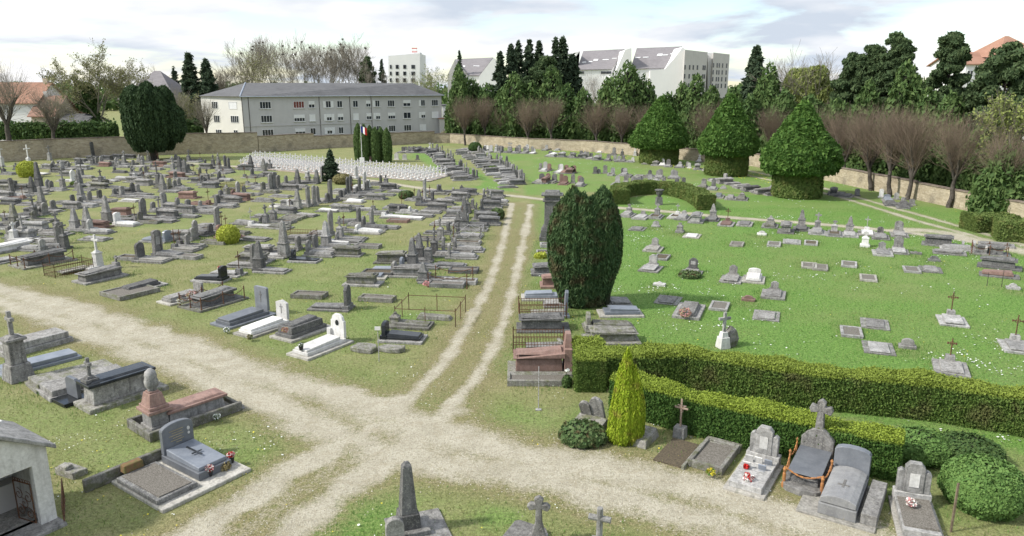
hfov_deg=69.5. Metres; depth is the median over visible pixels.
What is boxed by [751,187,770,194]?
sarcophagus tomb
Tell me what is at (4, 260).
flat grave
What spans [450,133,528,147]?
boundary wall
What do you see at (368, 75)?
bare tree
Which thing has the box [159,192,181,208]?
headstone grave
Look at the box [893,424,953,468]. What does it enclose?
round bush
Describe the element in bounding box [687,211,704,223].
headstone grave
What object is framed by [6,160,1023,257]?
cross path
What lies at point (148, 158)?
cross tomb
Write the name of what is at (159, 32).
sky
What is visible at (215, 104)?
window
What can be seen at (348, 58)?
bare tree
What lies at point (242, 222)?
flat grave
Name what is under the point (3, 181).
sarcophagus tomb
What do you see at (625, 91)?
conifer tree
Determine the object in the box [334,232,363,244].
headstone grave
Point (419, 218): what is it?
flat grave
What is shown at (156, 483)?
flat grave
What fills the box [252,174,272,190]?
headstone grave
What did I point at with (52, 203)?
headstone grave
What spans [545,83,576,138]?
conifer tree
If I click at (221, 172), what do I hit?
flat grave
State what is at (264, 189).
headstone grave
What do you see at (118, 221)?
granite grave
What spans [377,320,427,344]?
granite grave
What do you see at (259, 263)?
obelisk tomb
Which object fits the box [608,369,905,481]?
front hedge
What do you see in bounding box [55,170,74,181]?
headstone grave
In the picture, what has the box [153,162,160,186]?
cross tomb
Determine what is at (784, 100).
conifer tree
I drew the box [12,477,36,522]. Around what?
door
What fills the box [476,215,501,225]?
sarcophagus tomb
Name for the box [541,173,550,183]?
headstone grave
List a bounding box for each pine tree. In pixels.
[358,55,376,82]
[522,55,562,88]
[829,51,867,103]
[848,43,887,106]
[864,30,922,108]
[922,30,972,102]
[964,40,1023,141]
[964,89,1001,135]
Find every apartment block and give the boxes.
[200,82,443,135]
[448,57,496,103]
[573,46,684,102]
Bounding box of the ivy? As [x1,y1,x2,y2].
[72,83,102,122]
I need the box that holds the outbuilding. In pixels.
[438,117,444,132]
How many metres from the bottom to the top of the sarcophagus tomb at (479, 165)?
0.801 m
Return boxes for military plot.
[235,157,447,181]
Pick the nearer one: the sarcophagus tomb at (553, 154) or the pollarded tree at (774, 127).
the pollarded tree at (774, 127)
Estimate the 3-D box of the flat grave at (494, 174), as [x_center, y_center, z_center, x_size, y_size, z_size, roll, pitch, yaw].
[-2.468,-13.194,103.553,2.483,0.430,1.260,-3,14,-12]
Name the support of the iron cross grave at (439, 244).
on the ground at (120, 451)
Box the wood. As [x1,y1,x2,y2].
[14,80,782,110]
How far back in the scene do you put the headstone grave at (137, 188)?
86.46 m
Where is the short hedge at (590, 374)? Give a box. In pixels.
[571,334,608,392]
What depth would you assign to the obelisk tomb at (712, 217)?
68.98 m
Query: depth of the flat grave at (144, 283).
45.30 m
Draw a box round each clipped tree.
[627,95,689,164]
[696,93,760,176]
[759,99,845,199]
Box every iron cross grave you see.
[0,223,8,229]
[2,210,28,220]
[10,187,29,199]
[121,204,136,220]
[138,167,153,178]
[168,229,202,252]
[176,229,207,247]
[185,165,197,175]
[191,189,213,204]
[195,172,201,185]
[198,213,222,231]
[209,251,247,277]
[218,161,235,173]
[223,217,251,234]
[241,168,259,178]
[243,177,252,185]
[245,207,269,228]
[252,177,259,185]
[267,198,290,212]
[342,213,365,232]
[351,184,365,196]
[354,201,377,210]
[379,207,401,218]
[411,189,430,201]
[421,188,436,201]
[433,221,462,248]
[450,224,481,245]
[666,205,679,218]
[672,399,687,439]
[717,208,735,226]
[858,216,875,236]
[931,338,970,378]
[935,292,969,328]
[997,315,1023,354]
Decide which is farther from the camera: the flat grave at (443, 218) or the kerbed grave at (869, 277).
the flat grave at (443, 218)
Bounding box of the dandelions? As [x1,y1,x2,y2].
[43,168,1006,535]
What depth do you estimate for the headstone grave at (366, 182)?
87.39 m
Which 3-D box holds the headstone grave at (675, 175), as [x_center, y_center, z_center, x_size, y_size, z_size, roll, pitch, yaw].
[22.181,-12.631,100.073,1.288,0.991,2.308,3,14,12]
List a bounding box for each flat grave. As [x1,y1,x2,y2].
[0,213,8,217]
[0,256,19,264]
[0,327,73,357]
[0,348,81,377]
[16,201,36,205]
[21,216,30,219]
[24,359,111,393]
[36,364,120,402]
[38,231,75,236]
[42,189,53,192]
[55,462,87,479]
[66,184,86,187]
[77,235,112,241]
[102,185,125,188]
[116,461,197,504]
[117,198,138,202]
[121,278,167,289]
[134,192,154,194]
[134,195,159,198]
[150,215,179,218]
[154,218,179,222]
[178,213,201,218]
[190,401,243,417]
[191,208,221,214]
[210,171,229,173]
[229,219,259,225]
[240,235,272,241]
[250,197,276,202]
[251,213,277,217]
[264,224,294,229]
[268,194,293,197]
[296,212,319,217]
[298,184,309,187]
[314,208,338,212]
[342,198,366,203]
[351,204,363,207]
[366,210,393,215]
[377,272,387,280]
[380,192,396,196]
[383,224,400,229]
[387,189,403,192]
[400,215,424,220]
[409,213,435,217]
[418,209,442,213]
[427,192,449,194]
[429,221,453,225]
[436,261,466,268]
[441,217,461,219]
[445,196,461,201]
[485,172,501,175]
[493,178,508,181]
[497,181,508,184]
[497,185,517,188]
[581,325,641,345]
[606,296,632,306]
[628,226,646,230]
[653,295,682,305]
[672,301,705,320]
[682,233,701,238]
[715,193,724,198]
[724,182,741,184]
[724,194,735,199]
[731,183,749,186]
[736,220,753,226]
[752,309,779,321]
[783,239,800,244]
[833,191,845,196]
[838,193,854,197]
[860,317,889,330]
[861,340,896,356]
[882,200,897,206]
[895,204,910,209]
[918,265,942,273]
[932,248,966,256]
[978,241,1015,248]
[979,269,1019,279]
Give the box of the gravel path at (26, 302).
[0,202,896,535]
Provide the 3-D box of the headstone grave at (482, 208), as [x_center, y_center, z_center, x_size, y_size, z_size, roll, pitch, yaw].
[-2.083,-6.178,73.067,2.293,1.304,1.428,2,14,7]
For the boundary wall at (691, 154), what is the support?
on the ground at (120, 451)
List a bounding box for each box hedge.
[958,211,1021,232]
[991,216,1023,242]
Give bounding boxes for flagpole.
[359,124,366,163]
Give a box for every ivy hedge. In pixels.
[0,118,119,139]
[186,118,203,132]
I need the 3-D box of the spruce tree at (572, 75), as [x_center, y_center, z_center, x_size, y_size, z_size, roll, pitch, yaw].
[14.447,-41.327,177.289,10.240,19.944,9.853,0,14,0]
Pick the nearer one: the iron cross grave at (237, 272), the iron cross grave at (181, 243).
the iron cross grave at (237, 272)
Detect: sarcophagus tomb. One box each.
[0,179,20,183]
[0,190,13,196]
[0,197,21,204]
[0,239,32,253]
[4,228,37,239]
[22,221,52,229]
[39,163,55,168]
[55,170,69,176]
[56,160,69,164]
[59,200,82,209]
[71,158,87,162]
[71,255,129,285]
[73,357,168,414]
[85,155,98,160]
[86,182,109,188]
[90,178,112,183]
[92,219,113,227]
[96,161,110,166]
[101,155,113,160]
[110,207,136,216]
[111,154,122,158]
[122,176,142,182]
[124,154,136,158]
[133,178,154,185]
[152,161,166,166]
[155,196,179,216]
[165,171,188,177]
[175,191,201,198]
[187,177,207,182]
[196,163,212,168]
[198,177,219,187]
[221,195,245,202]
[234,252,274,264]
[238,164,254,169]
[240,244,277,252]
[262,171,277,176]
[276,205,300,213]
[277,183,301,190]
[287,234,311,244]
[329,203,353,211]
[332,244,365,257]
[342,272,384,287]
[362,192,387,199]
[373,250,406,264]
[379,182,398,190]
[387,203,408,212]
[388,264,431,278]
[423,202,447,210]
[425,149,436,153]
[435,198,456,205]
[438,159,449,162]
[440,166,455,172]
[441,162,455,164]
[449,191,470,198]
[452,175,470,180]
[455,150,469,154]
[460,185,478,194]
[471,202,499,220]
[472,159,487,163]
[474,160,487,165]
[476,162,490,167]
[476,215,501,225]
[479,199,502,208]
[481,164,495,170]
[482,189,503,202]
[483,167,498,172]
[485,189,505,197]
[507,331,572,378]
[516,312,569,333]
[531,262,550,275]
[539,273,554,288]
[547,152,557,156]
[557,152,566,156]
[563,167,575,173]
[568,152,577,157]
[650,160,658,165]
[693,163,701,169]
[716,177,733,183]
[741,185,760,191]
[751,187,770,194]
[827,187,837,194]
[921,234,956,246]
[977,256,1021,271]
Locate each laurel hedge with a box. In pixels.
[839,129,923,176]
[925,131,1023,183]
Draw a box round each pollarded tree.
[0,62,52,139]
[23,81,81,137]
[169,83,189,115]
[186,94,221,132]
[444,94,482,144]
[471,95,498,134]
[486,107,513,129]
[504,95,545,137]
[532,95,570,138]
[574,96,617,140]
[605,102,638,142]
[623,103,650,127]
[686,95,724,138]
[753,104,788,141]
[791,103,845,139]
[823,103,880,167]
[835,98,905,190]
[854,105,936,196]
[871,96,962,199]
[923,110,998,207]
[965,123,1023,175]
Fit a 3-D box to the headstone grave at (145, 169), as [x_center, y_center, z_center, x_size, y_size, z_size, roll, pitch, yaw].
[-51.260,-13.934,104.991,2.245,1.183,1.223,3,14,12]
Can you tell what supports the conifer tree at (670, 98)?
on the ground at (120, 451)
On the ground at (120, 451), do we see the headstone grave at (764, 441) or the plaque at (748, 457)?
the headstone grave at (764, 441)
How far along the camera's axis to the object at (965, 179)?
78.54 m
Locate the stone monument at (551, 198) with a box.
[539,190,562,240]
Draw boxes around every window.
[211,101,217,108]
[214,115,219,122]
[228,102,236,108]
[230,116,238,122]
[259,102,270,108]
[261,115,272,122]
[262,129,273,134]
[293,101,303,108]
[294,115,305,121]
[295,128,305,133]
[308,101,314,107]
[309,114,315,121]
[310,128,315,134]
[323,101,333,107]
[324,114,334,120]
[324,127,334,134]
[337,101,342,107]
[337,114,343,120]
[338,127,343,133]
[352,101,357,107]
[353,113,358,119]
[366,100,370,106]
[366,113,371,119]
[373,100,379,106]
[373,113,380,119]
[387,100,394,106]
[388,113,394,118]
[389,125,395,131]
[403,100,410,106]
[403,112,411,118]
[404,125,410,130]
[419,100,424,105]
[419,112,424,117]
[420,124,426,130]
[432,100,437,105]
[432,112,438,117]
[967,70,973,78]
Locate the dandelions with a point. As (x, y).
(367, 302)
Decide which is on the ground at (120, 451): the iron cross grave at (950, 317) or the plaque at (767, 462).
the iron cross grave at (950, 317)
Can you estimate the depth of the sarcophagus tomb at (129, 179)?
95.62 m
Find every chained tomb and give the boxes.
[8,246,77,269]
[177,281,248,312]
[781,398,835,496]
[969,240,1010,256]
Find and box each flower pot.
[205,464,213,476]
[221,461,231,471]
[226,451,234,462]
[298,342,303,350]
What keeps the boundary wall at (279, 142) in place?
on the ground at (120, 451)
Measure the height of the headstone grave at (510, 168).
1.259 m
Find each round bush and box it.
[15,160,33,177]
[216,223,240,244]
[333,173,352,184]
[398,190,413,198]
[468,142,481,150]
[491,207,503,218]
[534,252,546,258]
[558,414,606,449]
[561,374,571,388]
[678,269,701,279]
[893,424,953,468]
[937,452,1023,522]
[938,429,1008,460]
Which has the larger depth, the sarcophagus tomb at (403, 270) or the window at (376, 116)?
the window at (376, 116)
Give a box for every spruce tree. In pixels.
[171,66,179,83]
[179,51,200,120]
[196,58,219,119]
[321,148,339,181]
[378,58,386,82]
[456,50,463,71]
[491,50,509,93]
[505,42,518,86]
[514,39,523,86]
[520,39,535,85]
[533,40,544,81]
[551,36,564,83]
[558,35,571,88]
[563,53,582,95]
[739,45,764,99]
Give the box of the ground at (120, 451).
[0,91,1023,535]
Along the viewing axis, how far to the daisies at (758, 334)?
38.25 m
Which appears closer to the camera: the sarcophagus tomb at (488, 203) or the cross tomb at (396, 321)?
the cross tomb at (396, 321)
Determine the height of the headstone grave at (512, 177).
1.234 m
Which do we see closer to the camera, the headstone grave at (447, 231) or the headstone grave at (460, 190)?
the headstone grave at (447, 231)
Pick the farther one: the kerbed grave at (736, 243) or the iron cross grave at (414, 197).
the iron cross grave at (414, 197)
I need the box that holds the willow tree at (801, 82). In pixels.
[744,43,842,105]
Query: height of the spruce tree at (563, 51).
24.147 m
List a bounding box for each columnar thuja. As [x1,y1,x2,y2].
[353,122,359,161]
[359,124,369,162]
[367,125,371,155]
[370,126,380,162]
[378,127,383,161]
[382,127,391,162]
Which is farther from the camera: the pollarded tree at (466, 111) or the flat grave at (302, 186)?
the pollarded tree at (466, 111)
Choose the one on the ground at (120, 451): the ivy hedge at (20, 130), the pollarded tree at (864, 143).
the pollarded tree at (864, 143)
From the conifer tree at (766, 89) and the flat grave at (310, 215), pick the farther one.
the conifer tree at (766, 89)
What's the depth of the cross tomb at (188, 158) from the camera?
121.25 m
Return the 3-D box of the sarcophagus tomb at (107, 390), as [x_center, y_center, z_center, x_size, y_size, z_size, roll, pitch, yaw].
[-15.523,4.190,29.199,1.450,2.030,3.100,10,17,36]
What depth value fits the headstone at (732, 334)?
34.99 m
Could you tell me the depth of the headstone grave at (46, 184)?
89.42 m
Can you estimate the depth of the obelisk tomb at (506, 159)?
111.56 m
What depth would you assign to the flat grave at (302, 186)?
90.54 m
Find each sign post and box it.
[375,327,380,361]
[536,366,540,410]
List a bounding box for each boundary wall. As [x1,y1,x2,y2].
[0,138,57,161]
[56,137,170,157]
[171,132,258,154]
[257,133,314,151]
[314,131,434,148]
[434,133,449,142]
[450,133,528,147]
[528,138,580,150]
[581,140,638,155]
[639,148,753,165]
[753,153,829,180]
[830,167,917,198]
[912,182,961,207]
[955,190,1023,216]
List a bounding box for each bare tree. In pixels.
[36,38,144,123]
[85,60,152,106]
[174,92,201,118]
[200,69,230,89]
[212,60,255,87]
[222,37,274,83]
[231,50,282,83]
[241,35,288,82]
[265,40,324,82]
[285,34,340,82]
[300,41,355,82]
[305,33,370,82]
[333,40,374,82]
[345,55,390,82]
[390,70,416,83]
[412,64,451,93]
[583,71,607,100]
[765,56,791,91]
[968,84,1023,165]
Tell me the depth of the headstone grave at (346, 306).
40.77 m
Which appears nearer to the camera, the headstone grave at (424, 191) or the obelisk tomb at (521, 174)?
the headstone grave at (424, 191)
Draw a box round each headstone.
[184,234,189,244]
[385,516,404,535]
[394,153,399,159]
[558,174,563,182]
[564,290,569,317]
[570,174,575,183]
[592,166,597,173]
[602,165,607,173]
[630,425,658,449]
[651,221,660,226]
[653,281,665,286]
[741,295,755,301]
[757,231,766,234]
[854,188,860,195]
[878,189,883,197]
[892,192,899,199]
[898,338,916,349]
[909,199,915,205]
[910,251,921,254]
[927,256,940,261]
[1005,283,1020,289]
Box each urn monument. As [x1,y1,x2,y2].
[126,368,244,442]
[655,189,663,204]
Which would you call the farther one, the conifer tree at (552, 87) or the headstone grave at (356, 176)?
the conifer tree at (552, 87)
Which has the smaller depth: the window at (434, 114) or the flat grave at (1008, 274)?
the flat grave at (1008, 274)
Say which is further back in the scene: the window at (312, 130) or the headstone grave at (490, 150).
the window at (312, 130)
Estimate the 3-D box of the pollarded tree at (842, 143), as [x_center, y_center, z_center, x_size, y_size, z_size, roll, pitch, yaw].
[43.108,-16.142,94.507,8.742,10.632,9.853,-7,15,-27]
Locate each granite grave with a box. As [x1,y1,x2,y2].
[52,375,83,407]
[112,212,142,226]
[138,230,174,243]
[156,281,203,306]
[159,418,231,480]
[190,265,231,283]
[210,285,275,329]
[233,299,289,339]
[269,314,330,343]
[286,313,353,360]
[352,224,385,234]
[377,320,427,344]
[521,290,557,300]
[596,305,644,317]
[707,173,727,181]
[742,268,764,284]
[796,444,887,533]
[881,194,892,201]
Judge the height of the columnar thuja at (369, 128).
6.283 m
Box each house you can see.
[0,78,60,140]
[27,91,82,122]
[59,114,109,122]
[117,71,181,99]
[926,52,985,90]
[974,36,1023,137]
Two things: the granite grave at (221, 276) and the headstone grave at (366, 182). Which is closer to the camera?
the granite grave at (221, 276)
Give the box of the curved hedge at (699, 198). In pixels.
[610,179,716,210]
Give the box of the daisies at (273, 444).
[49,374,770,535]
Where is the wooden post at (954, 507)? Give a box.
[949,483,959,532]
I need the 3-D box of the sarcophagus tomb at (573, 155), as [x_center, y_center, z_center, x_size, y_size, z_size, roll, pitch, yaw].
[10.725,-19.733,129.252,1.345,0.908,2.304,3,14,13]
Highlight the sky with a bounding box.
[0,0,1023,89]
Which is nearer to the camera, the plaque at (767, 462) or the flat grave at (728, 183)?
the plaque at (767, 462)
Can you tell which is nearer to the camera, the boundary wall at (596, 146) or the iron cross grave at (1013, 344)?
the iron cross grave at (1013, 344)
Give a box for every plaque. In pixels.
[743,460,750,468]
[745,454,752,462]
[755,456,762,463]
[758,464,765,471]
[764,459,771,466]
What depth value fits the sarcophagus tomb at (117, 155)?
126.86 m
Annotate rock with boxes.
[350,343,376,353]
[377,344,404,353]
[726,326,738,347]
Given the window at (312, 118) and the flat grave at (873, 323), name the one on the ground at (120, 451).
the flat grave at (873, 323)
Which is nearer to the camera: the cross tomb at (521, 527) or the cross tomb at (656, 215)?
the cross tomb at (521, 527)
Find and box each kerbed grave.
[94,198,117,202]
[99,284,159,300]
[117,254,149,260]
[172,253,203,259]
[200,239,225,244]
[278,216,300,220]
[283,214,306,218]
[290,290,328,299]
[354,243,381,248]
[358,293,396,302]
[386,218,409,222]
[442,277,477,284]
[448,266,478,273]
[507,372,566,386]
[540,242,546,247]
[653,438,700,469]
[656,253,670,260]
[687,436,741,475]
[708,300,729,311]
[729,241,744,246]
[767,241,780,246]
[801,261,816,268]
[804,240,817,245]
[812,263,827,270]
[840,325,863,338]
[841,260,856,267]
[859,273,877,282]
[902,265,921,273]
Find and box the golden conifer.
[606,346,645,446]
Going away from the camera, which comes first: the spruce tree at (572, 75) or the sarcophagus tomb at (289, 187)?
the sarcophagus tomb at (289, 187)
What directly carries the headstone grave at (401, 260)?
on the ground at (120, 451)
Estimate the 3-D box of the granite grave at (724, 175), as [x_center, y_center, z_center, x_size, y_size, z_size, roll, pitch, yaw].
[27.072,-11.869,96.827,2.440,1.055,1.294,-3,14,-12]
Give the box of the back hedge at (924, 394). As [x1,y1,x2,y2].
[601,340,1023,436]
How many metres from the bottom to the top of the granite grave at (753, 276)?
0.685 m
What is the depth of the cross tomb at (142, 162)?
115.03 m
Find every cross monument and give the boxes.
[0,149,5,166]
[24,145,30,160]
[46,145,52,160]
[121,150,127,162]
[588,506,611,535]
[675,222,684,233]
[715,312,730,349]
[860,231,869,246]
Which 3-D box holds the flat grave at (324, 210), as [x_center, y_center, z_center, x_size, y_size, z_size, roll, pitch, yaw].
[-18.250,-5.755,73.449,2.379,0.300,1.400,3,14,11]
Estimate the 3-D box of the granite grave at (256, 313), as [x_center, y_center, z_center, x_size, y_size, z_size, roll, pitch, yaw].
[-14.223,2.011,39.042,1.600,1.580,3.050,8,16,31]
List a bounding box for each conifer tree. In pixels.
[443,63,471,133]
[468,78,481,131]
[469,82,495,134]
[483,84,508,135]
[492,71,529,137]
[516,80,545,138]
[537,64,562,138]
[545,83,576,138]
[565,86,593,139]
[586,76,614,141]
[599,59,645,142]
[630,72,656,135]
[663,91,676,108]
[672,81,687,117]
[679,72,706,147]
[694,84,723,147]
[722,84,744,107]
[742,93,764,153]
[753,61,781,120]
[758,86,796,152]
[796,93,825,112]
[817,97,851,140]
[845,77,881,167]
[871,58,925,173]
[895,132,939,182]
[909,83,939,143]
[925,89,968,139]
[930,143,959,185]
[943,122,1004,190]
[965,142,1023,212]
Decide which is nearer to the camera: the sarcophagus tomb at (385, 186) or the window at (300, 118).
the sarcophagus tomb at (385, 186)
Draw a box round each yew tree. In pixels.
[119,80,187,159]
[546,184,624,308]
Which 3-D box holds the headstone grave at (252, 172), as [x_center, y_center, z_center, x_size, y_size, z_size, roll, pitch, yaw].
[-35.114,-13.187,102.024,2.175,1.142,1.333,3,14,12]
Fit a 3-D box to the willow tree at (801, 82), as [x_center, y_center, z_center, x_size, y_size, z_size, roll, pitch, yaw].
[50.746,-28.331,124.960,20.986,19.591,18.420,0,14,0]
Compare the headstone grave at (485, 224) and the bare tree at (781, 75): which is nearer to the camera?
the headstone grave at (485, 224)
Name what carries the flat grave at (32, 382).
on the ground at (120, 451)
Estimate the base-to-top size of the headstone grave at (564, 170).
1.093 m
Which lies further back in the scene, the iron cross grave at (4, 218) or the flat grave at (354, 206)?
the flat grave at (354, 206)
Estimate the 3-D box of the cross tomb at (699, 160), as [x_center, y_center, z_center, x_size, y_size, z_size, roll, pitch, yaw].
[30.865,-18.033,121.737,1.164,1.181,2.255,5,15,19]
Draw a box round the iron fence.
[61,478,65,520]
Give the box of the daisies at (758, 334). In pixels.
[96,158,1023,525]
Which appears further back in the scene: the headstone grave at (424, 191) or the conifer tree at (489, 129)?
the conifer tree at (489, 129)
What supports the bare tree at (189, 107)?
on the ground at (120, 451)
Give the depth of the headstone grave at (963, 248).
55.76 m
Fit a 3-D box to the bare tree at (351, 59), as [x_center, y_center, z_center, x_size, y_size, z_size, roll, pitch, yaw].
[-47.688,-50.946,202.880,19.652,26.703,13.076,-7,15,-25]
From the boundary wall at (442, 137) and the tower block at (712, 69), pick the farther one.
the tower block at (712, 69)
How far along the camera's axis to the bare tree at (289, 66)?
192.86 m
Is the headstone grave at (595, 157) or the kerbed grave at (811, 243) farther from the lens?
the headstone grave at (595, 157)
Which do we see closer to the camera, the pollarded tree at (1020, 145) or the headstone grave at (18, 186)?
the pollarded tree at (1020, 145)
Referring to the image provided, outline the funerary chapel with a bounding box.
[0,420,66,535]
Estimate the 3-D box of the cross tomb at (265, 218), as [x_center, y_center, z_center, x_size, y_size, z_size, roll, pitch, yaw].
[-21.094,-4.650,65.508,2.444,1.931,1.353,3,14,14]
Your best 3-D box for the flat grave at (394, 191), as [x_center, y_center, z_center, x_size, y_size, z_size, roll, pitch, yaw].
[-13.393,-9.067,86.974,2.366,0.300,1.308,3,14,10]
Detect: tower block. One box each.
[388,52,425,87]
[682,50,729,97]
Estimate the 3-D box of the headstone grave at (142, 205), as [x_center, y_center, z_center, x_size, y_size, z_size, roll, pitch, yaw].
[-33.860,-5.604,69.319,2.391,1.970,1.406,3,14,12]
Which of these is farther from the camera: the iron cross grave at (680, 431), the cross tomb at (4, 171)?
the cross tomb at (4, 171)
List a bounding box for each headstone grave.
[0,181,15,190]
[1,226,10,238]
[7,178,33,196]
[14,183,27,190]
[14,221,42,232]
[15,190,27,193]
[17,239,47,251]
[22,202,52,215]
[29,210,59,222]
[32,222,61,243]
[37,179,49,188]
[48,181,69,191]
[48,200,59,208]
[49,163,65,172]
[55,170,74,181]
[56,195,74,204]
[59,162,74,169]
[66,162,74,167]
[75,161,91,169]
[77,197,101,207]
[83,219,116,234]
[84,157,98,163]
[86,190,101,198]
[86,191,109,203]
[89,142,98,157]
[99,156,114,163]
[103,176,120,181]
[109,188,134,196]
[111,167,128,172]
[114,157,130,164]
[116,183,136,192]
[116,186,138,197]
[128,166,138,173]
[129,171,144,176]
[131,160,144,167]
[131,242,173,263]
[135,184,142,191]
[136,211,163,223]
[138,167,154,175]
[138,197,165,218]
[139,156,152,163]
[143,166,161,173]
[147,202,156,212]
[149,164,165,169]
[150,230,184,259]
[152,178,172,188]
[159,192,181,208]
[166,178,181,184]
[171,171,190,179]
[171,227,200,241]
[172,180,193,190]
[174,197,196,213]
[184,199,206,209]
[191,220,199,236]
[196,167,215,176]
[197,200,222,208]
[198,207,220,227]
[198,224,215,236]
[210,187,230,197]
[213,155,226,168]
[213,195,239,208]
[214,158,232,168]
[214,225,244,237]
[217,171,235,181]
[218,190,237,200]
[226,243,254,268]
[230,190,253,200]
[235,181,254,196]
[242,186,263,195]
[250,168,264,176]
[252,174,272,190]
[257,172,278,189]
[258,182,281,193]
[266,175,281,187]
[268,199,291,207]
[273,236,304,251]
[280,199,293,204]
[281,175,287,183]
[287,249,322,263]
[301,240,336,257]
[302,185,318,206]
[302,186,312,207]
[302,186,322,203]
[307,284,355,312]
[308,210,334,236]
[311,166,324,181]
[311,193,328,202]
[311,234,334,250]
[320,179,333,202]
[329,231,350,243]
[332,195,341,201]
[333,175,351,190]
[333,177,350,194]
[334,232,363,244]
[335,207,360,223]
[338,190,359,199]
[343,188,363,198]
[346,208,376,226]
[351,177,362,191]
[352,166,358,178]
[353,171,365,189]
[353,180,372,187]
[355,186,374,193]
[361,216,387,230]
[362,261,396,275]
[363,180,384,191]
[370,175,381,185]
[373,257,403,268]
[395,206,417,213]
[404,178,427,200]
[421,184,439,192]
[423,221,452,234]
[426,184,442,191]
[430,191,434,200]
[432,151,445,158]
[441,237,473,252]
[445,243,478,259]
[446,199,466,211]
[450,187,470,195]
[451,163,464,171]
[451,198,475,209]
[452,237,485,252]
[456,222,482,236]
[467,213,489,227]
[468,169,476,179]
[475,152,486,157]
[479,199,502,210]
[485,145,493,152]
[489,156,502,163]
[489,191,508,202]
[498,164,512,171]
[500,164,514,173]
[501,170,517,178]
[508,173,526,184]
[534,173,544,183]
[538,162,547,171]
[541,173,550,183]
[546,163,553,171]
[548,174,558,183]
[554,164,562,173]
[557,175,569,184]
[558,165,568,173]
[575,177,586,186]
[576,396,606,427]
[581,151,586,158]
[582,311,633,333]
[592,154,599,160]
[603,154,611,160]
[610,147,617,155]
[610,175,620,184]
[618,155,626,161]
[619,168,628,175]
[623,175,628,181]
[631,210,648,219]
[638,254,663,272]
[642,237,663,252]
[653,169,665,178]
[657,159,665,165]
[663,159,671,166]
[667,169,674,178]
[671,170,679,178]
[673,210,691,220]
[674,161,684,167]
[683,258,702,273]
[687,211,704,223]
[698,178,709,188]
[707,178,718,190]
[719,265,742,284]
[723,424,783,500]
[760,281,785,300]
[777,220,794,234]
[871,226,889,240]
[871,242,893,256]
[888,236,909,254]
[888,460,943,535]
[889,221,908,237]
[897,197,912,206]
[939,241,976,251]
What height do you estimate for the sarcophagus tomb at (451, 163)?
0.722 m
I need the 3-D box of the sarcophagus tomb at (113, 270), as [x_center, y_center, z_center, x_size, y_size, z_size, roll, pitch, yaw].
[-26.456,0.071,47.408,1.560,1.369,2.925,8,16,30]
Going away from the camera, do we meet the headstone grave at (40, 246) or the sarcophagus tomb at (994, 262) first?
the sarcophagus tomb at (994, 262)
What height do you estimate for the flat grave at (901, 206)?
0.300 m
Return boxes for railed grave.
[42,256,93,277]
[220,182,244,190]
[287,227,317,240]
[394,292,465,326]
[427,265,472,288]
[450,222,483,239]
[513,326,564,348]
[518,295,566,318]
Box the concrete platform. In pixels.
[82,448,250,513]
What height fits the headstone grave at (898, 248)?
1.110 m
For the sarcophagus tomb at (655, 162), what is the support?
on the ground at (120, 451)
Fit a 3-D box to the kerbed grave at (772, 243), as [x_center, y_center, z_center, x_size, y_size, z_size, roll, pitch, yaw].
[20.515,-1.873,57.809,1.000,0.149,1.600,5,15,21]
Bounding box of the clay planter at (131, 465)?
[120,457,143,473]
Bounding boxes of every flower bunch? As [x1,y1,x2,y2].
[185,290,197,299]
[213,413,220,419]
[223,327,229,332]
[246,334,252,339]
[281,327,288,332]
[678,307,691,317]
[706,468,715,475]
[742,472,754,481]
[905,497,916,507]
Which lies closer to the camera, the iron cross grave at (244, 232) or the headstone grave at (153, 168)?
the iron cross grave at (244, 232)
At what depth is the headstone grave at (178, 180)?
91.97 m
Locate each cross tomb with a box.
[0,165,16,174]
[0,311,34,384]
[4,222,39,242]
[16,215,46,237]
[18,197,39,216]
[36,211,59,233]
[46,167,67,188]
[46,222,73,249]
[72,174,97,190]
[78,160,96,178]
[81,234,104,270]
[85,169,103,182]
[89,155,98,165]
[115,158,129,167]
[132,166,137,176]
[135,150,150,161]
[139,157,152,166]
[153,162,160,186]
[169,156,176,171]
[186,149,202,162]
[199,155,215,165]
[204,168,223,181]
[257,159,272,168]
[261,204,290,225]
[269,202,296,223]
[291,172,310,181]
[334,216,368,240]
[389,311,434,330]
[404,236,433,262]
[413,217,445,241]
[430,228,458,257]
[446,194,471,213]
[452,162,467,173]
[486,187,507,205]
[503,495,549,535]
[505,143,512,152]
[620,204,636,217]
[648,203,664,219]
[695,155,702,162]
[734,192,748,200]
[808,213,825,235]
[825,220,842,237]
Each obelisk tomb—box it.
[0,203,18,224]
[27,176,50,194]
[33,162,43,186]
[36,186,65,212]
[64,206,93,230]
[67,208,97,231]
[74,169,90,186]
[76,183,99,201]
[96,195,112,222]
[157,174,182,192]
[176,156,194,172]
[182,159,188,172]
[215,156,234,170]
[236,155,254,168]
[249,158,267,170]
[251,241,291,274]
[268,220,290,259]
[275,189,302,209]
[282,169,301,183]
[301,169,320,183]
[319,221,349,246]
[384,461,451,535]
[406,233,424,257]
[406,237,439,269]
[415,189,427,205]
[416,262,454,283]
[442,196,467,217]
[454,212,480,228]
[460,206,487,231]
[497,156,508,167]
[507,169,522,180]
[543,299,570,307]
[705,204,720,221]
[761,215,778,228]
[793,209,809,231]
[841,216,858,237]
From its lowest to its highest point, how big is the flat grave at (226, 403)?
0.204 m
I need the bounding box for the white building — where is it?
[442,104,446,116]

